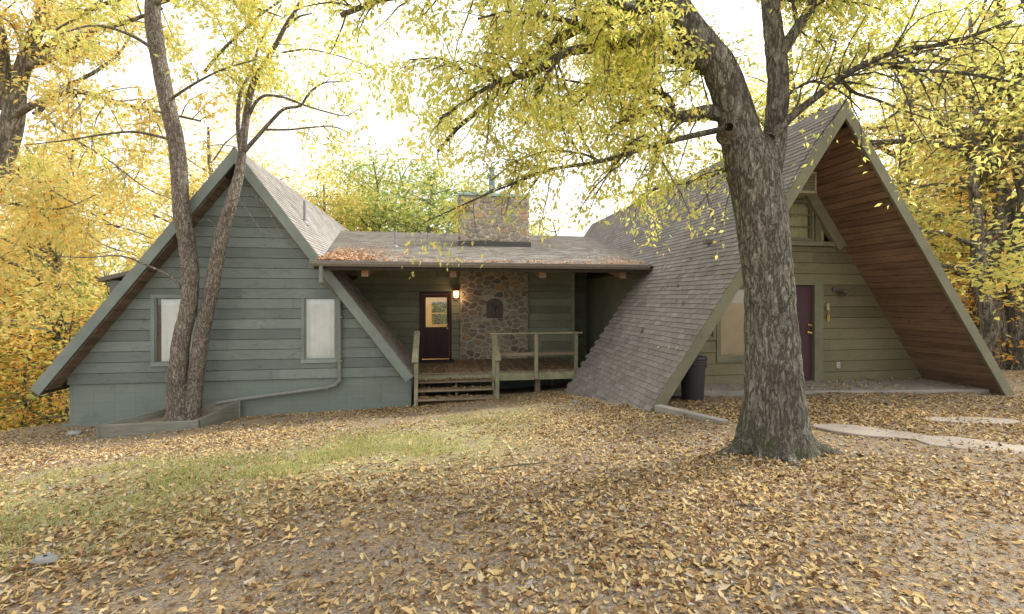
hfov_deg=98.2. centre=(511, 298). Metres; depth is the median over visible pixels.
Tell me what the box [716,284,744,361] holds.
window
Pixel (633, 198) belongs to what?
forest tree
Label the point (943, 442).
path
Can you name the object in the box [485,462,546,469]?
stick
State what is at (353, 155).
forest tree
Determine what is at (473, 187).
forest tree
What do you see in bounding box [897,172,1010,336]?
young tree
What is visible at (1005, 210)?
forest tree
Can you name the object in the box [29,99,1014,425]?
frame house
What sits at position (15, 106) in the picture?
spreading tree
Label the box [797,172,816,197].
air conditioner
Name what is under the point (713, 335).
window
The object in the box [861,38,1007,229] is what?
forest tree
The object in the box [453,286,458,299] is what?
wall lamp
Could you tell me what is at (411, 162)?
forest tree
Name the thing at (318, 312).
window
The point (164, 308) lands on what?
window
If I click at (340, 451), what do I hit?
grass
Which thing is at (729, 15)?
sky
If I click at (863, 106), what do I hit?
forest tree
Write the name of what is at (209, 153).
forest tree
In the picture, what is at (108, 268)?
distant wood
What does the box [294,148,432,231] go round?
forest tree
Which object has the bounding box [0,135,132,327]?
forest tree
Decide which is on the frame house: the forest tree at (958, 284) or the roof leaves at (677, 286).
the roof leaves at (677, 286)
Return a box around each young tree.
[0,211,120,428]
[0,232,146,424]
[0,238,146,424]
[0,242,147,430]
[0,265,88,429]
[0,282,89,429]
[0,286,73,426]
[0,291,53,429]
[0,292,108,430]
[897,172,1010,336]
[949,229,1023,369]
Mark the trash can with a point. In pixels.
(692, 383)
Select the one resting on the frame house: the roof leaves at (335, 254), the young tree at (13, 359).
the roof leaves at (335, 254)
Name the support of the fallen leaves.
on the ground at (1006, 590)
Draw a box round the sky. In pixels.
[0,0,1023,303]
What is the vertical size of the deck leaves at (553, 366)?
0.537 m
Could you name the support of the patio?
on the ground at (1006, 590)
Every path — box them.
[812,424,931,439]
[915,436,1020,454]
[923,417,1019,424]
[993,445,1023,453]
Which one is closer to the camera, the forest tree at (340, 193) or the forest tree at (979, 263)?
the forest tree at (979, 263)
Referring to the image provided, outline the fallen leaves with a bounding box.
[0,369,1023,613]
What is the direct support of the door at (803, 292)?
in the frame house
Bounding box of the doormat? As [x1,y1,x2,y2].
[419,359,453,362]
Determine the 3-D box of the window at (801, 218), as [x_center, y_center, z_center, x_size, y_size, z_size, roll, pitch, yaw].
[5.999,-1.630,9.298,0.660,0.860,0.120,0,0,-9]
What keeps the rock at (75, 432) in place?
on the ground at (1006, 590)
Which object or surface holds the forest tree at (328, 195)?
on the ground at (1006, 590)
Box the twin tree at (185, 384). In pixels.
[10,0,389,421]
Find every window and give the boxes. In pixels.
[150,295,196,366]
[301,286,351,362]
[707,327,716,339]
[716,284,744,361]
[788,199,813,240]
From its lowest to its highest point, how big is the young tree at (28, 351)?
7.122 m
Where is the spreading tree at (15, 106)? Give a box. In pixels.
[0,0,243,330]
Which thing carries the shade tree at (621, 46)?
on the ground at (1006, 590)
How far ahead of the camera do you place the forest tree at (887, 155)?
21.30 m
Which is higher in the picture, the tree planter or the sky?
the sky
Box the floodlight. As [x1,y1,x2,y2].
[831,287,848,295]
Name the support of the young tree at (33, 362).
on the ground at (1006, 590)
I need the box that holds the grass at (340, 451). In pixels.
[0,402,574,583]
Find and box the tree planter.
[97,401,240,439]
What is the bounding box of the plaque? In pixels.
[485,297,503,319]
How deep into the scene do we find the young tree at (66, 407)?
12.73 m
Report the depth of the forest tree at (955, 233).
28.08 m
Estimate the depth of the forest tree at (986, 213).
13.89 m
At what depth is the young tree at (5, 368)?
16.59 m
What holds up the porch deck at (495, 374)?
on the ground at (1006, 590)
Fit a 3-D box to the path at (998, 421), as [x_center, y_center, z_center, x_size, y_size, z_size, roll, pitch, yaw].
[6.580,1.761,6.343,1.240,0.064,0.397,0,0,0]
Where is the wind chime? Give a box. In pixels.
[826,303,829,321]
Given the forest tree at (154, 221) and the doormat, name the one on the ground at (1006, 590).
the forest tree at (154, 221)
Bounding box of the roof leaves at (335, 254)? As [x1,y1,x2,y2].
[316,245,645,263]
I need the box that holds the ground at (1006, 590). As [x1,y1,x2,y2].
[0,304,1023,613]
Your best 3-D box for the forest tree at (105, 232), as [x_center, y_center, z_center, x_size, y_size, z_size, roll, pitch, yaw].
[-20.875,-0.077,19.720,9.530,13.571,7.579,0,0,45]
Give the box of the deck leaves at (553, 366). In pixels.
[418,358,571,398]
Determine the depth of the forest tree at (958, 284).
16.54 m
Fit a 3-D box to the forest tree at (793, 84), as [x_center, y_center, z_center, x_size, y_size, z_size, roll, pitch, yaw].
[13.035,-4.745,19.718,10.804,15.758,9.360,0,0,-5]
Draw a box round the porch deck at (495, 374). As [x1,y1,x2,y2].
[412,330,581,407]
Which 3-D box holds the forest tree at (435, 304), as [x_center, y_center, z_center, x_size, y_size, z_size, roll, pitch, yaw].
[-5.536,-1.776,29.644,11.289,16.305,13.528,0,0,14]
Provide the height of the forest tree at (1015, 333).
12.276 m
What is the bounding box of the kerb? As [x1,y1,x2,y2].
[654,404,727,423]
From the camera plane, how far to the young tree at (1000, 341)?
12.18 m
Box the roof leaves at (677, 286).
[600,194,735,356]
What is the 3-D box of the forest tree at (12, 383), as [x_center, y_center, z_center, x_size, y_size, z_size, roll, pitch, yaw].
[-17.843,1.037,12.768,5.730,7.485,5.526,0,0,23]
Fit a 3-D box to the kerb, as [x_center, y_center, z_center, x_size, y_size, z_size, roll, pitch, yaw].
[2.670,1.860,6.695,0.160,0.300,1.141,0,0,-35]
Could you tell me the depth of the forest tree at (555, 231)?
36.81 m
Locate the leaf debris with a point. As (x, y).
(344, 522)
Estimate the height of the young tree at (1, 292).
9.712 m
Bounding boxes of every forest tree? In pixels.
[0,101,168,423]
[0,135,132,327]
[0,144,144,424]
[0,160,124,411]
[0,291,44,409]
[78,96,315,272]
[80,172,194,300]
[283,155,376,227]
[286,163,435,314]
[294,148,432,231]
[306,134,386,231]
[318,138,432,323]
[348,135,457,323]
[357,164,480,323]
[373,151,499,323]
[427,173,544,323]
[433,171,548,323]
[529,203,586,235]
[609,166,682,213]
[680,0,967,206]
[699,76,895,176]
[851,0,1023,369]
[858,0,1023,351]
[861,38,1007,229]
[863,0,1023,369]
[869,0,1023,330]
[876,24,1021,311]
[898,132,1014,320]
[912,140,1009,299]
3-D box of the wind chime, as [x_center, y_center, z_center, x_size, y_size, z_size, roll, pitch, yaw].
[6.653,0.300,9.326,0.070,0.400,0.070,0,0,-9]
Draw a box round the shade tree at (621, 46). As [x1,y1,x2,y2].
[269,0,1023,466]
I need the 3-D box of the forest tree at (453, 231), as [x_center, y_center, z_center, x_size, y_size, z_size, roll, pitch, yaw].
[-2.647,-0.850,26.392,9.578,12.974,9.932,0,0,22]
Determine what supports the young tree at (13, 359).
on the ground at (1006, 590)
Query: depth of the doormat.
13.25 m
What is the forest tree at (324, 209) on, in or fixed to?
on the ground at (1006, 590)
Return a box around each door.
[422,294,448,358]
[795,285,811,380]
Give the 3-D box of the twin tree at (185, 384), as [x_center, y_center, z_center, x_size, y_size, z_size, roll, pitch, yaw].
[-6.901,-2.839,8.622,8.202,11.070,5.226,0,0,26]
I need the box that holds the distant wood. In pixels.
[9,245,964,385]
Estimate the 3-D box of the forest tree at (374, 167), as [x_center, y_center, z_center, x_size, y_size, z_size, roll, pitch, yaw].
[-8.176,-1.889,27.791,9.095,16.286,11.436,0,0,23]
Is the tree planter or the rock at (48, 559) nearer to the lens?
the rock at (48, 559)
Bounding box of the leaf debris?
[0,409,1023,613]
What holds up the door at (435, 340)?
in the frame house
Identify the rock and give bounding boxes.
[29,553,58,564]
[66,429,82,435]
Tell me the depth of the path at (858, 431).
5.80 m
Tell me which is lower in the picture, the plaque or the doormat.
the doormat
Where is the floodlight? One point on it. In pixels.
(842, 291)
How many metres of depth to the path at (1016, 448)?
5.08 m
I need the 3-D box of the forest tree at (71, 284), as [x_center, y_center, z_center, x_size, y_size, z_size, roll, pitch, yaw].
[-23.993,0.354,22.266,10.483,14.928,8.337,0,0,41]
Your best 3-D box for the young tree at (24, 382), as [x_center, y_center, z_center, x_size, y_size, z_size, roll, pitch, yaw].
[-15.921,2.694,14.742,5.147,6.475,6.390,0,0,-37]
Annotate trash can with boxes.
[681,355,707,400]
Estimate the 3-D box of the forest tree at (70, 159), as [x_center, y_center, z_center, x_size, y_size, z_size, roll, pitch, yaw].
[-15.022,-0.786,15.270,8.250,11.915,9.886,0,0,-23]
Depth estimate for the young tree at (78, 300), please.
14.71 m
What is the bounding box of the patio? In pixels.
[672,378,988,396]
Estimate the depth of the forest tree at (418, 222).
24.84 m
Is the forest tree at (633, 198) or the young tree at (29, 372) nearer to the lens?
the young tree at (29, 372)

